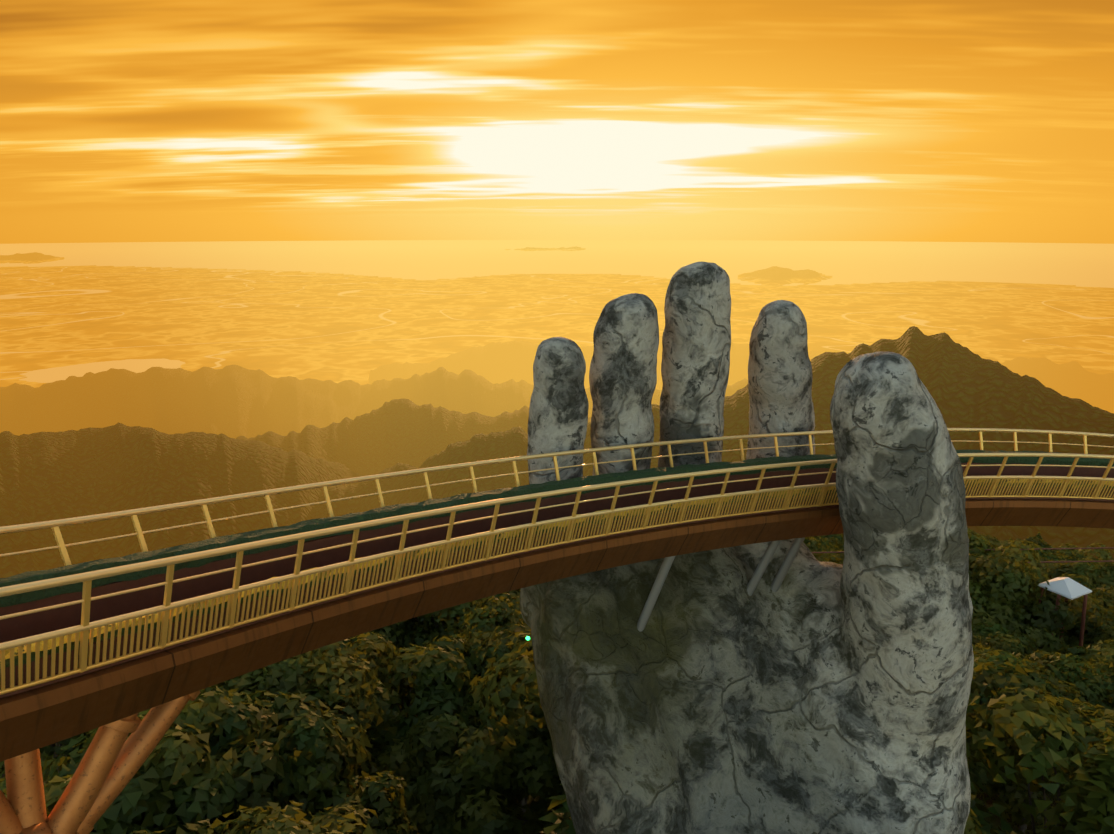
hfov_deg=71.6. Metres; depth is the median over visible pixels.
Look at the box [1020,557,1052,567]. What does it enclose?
tree
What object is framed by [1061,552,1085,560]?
tree
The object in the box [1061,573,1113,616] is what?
tree
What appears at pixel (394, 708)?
tree
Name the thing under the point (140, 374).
terrain ground
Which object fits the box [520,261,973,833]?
stone hand
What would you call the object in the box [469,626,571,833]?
tree
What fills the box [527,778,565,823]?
tree
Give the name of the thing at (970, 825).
tree
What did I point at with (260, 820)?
tree
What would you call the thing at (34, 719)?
bridge girder
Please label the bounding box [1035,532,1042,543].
tree
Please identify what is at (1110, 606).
tree
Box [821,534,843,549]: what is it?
tree
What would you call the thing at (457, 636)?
tree
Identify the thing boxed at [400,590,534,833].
tree
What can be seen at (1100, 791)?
tree
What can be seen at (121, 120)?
sky
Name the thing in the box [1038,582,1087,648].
pavilion legs
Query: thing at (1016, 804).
tree
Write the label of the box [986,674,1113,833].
tree
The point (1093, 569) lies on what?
tree
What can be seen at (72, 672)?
bridge footrail
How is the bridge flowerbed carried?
on the bridge planter box at (7, 677)
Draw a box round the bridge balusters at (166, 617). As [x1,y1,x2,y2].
[0,457,1113,690]
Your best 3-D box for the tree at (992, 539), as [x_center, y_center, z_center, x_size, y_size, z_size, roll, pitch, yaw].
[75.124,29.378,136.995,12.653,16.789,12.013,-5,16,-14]
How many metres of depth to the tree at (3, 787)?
25.49 m
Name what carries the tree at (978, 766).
on the terrain ground
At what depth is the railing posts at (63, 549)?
16.48 m
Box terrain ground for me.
[0,240,1113,833]
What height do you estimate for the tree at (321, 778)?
13.797 m
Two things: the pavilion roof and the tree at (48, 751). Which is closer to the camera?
the tree at (48, 751)
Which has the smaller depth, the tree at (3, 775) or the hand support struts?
the hand support struts
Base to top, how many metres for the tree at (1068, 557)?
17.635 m
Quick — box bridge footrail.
[0,495,1113,694]
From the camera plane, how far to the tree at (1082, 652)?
48.84 m
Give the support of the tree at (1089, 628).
on the terrain ground
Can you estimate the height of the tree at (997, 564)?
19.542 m
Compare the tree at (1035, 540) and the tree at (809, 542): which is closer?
the tree at (809, 542)
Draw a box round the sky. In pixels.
[0,0,1113,243]
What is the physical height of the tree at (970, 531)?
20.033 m
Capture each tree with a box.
[0,731,93,783]
[0,732,87,778]
[0,778,6,797]
[41,667,372,833]
[44,723,293,833]
[46,681,241,783]
[46,804,105,833]
[134,801,372,833]
[146,632,413,802]
[177,692,378,827]
[299,771,418,833]
[317,629,378,655]
[321,636,535,792]
[354,700,529,833]
[355,597,519,659]
[369,710,422,749]
[375,674,408,721]
[376,597,494,659]
[377,707,564,833]
[379,608,468,652]
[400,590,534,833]
[442,608,521,803]
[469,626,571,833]
[478,654,553,777]
[494,589,520,603]
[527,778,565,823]
[539,771,575,833]
[803,537,843,563]
[809,536,841,557]
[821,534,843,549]
[824,536,841,551]
[964,808,985,833]
[965,657,1113,833]
[967,528,984,536]
[968,534,1107,643]
[968,741,1034,823]
[969,553,1067,655]
[971,619,1040,658]
[971,647,1088,792]
[972,642,992,704]
[977,638,1054,802]
[984,535,1001,542]
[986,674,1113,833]
[986,716,1106,833]
[999,639,1113,712]
[1000,536,1065,560]
[1001,543,1099,574]
[1019,593,1113,647]
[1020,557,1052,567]
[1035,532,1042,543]
[1036,626,1113,658]
[1038,543,1113,591]
[1051,727,1113,833]
[1058,645,1113,706]
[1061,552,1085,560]
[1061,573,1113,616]
[1079,547,1096,560]
[1083,641,1112,650]
[1103,594,1113,620]
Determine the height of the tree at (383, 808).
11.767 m
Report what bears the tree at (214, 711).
on the terrain ground
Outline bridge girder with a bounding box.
[0,499,1113,761]
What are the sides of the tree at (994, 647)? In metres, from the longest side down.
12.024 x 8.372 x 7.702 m
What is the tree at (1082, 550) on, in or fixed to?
on the terrain ground
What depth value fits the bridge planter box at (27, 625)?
15.49 m
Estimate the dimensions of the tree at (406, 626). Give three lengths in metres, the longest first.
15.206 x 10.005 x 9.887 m
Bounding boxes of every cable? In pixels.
[811,547,1113,552]
[840,560,1113,565]
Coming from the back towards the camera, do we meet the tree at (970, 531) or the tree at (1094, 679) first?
the tree at (970, 531)
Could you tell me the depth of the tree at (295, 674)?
31.48 m
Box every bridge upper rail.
[0,440,1113,556]
[0,464,1113,619]
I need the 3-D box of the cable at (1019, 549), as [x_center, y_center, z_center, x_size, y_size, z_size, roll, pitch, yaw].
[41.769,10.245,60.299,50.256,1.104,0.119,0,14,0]
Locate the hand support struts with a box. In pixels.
[637,537,804,631]
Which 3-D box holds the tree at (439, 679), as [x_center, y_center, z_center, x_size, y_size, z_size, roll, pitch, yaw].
[-6.064,17.606,36.289,11.225,15.018,9.678,1,15,13]
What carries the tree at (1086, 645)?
on the terrain ground
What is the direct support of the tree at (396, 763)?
on the terrain ground
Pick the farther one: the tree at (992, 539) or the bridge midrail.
the tree at (992, 539)
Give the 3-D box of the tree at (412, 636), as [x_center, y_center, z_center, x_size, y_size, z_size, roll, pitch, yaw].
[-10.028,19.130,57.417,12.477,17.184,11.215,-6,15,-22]
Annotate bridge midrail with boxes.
[0,476,1113,650]
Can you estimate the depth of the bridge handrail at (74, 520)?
16.62 m
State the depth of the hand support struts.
21.72 m
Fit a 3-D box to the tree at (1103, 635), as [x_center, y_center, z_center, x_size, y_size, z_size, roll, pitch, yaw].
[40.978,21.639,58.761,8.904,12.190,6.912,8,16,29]
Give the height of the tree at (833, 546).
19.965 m
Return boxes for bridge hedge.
[0,450,1113,606]
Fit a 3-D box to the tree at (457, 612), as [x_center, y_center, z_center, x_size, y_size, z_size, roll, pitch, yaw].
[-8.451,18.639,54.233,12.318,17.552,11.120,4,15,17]
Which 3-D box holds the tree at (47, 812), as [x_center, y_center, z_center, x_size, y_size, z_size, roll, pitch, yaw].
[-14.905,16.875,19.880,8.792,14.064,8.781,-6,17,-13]
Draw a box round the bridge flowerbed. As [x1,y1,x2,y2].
[5,479,1113,666]
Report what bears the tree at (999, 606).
on the terrain ground
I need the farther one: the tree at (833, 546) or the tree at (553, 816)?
the tree at (833, 546)
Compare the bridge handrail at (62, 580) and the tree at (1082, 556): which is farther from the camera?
the tree at (1082, 556)
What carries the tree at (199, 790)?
on the terrain ground
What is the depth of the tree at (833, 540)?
102.07 m
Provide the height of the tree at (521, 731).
18.343 m
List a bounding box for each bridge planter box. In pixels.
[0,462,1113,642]
[0,486,1113,697]
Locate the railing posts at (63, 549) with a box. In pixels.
[52,431,1087,565]
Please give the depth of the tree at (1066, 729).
26.01 m
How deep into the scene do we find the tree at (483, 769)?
29.38 m
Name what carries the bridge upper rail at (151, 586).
attached to the bridge balusters at (166, 617)
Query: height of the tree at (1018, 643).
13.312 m
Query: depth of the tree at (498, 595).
61.80 m
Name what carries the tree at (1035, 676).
on the terrain ground
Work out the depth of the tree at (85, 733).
34.06 m
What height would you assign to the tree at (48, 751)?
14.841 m
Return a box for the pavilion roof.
[1038,577,1091,599]
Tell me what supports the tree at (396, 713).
on the terrain ground
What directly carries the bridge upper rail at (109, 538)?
attached to the railing posts at (63, 549)
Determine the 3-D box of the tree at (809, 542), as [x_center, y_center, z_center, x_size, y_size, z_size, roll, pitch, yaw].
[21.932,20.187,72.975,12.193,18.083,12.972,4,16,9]
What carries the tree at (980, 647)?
on the terrain ground
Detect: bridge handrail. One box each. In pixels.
[0,428,1113,533]
[0,453,1113,596]

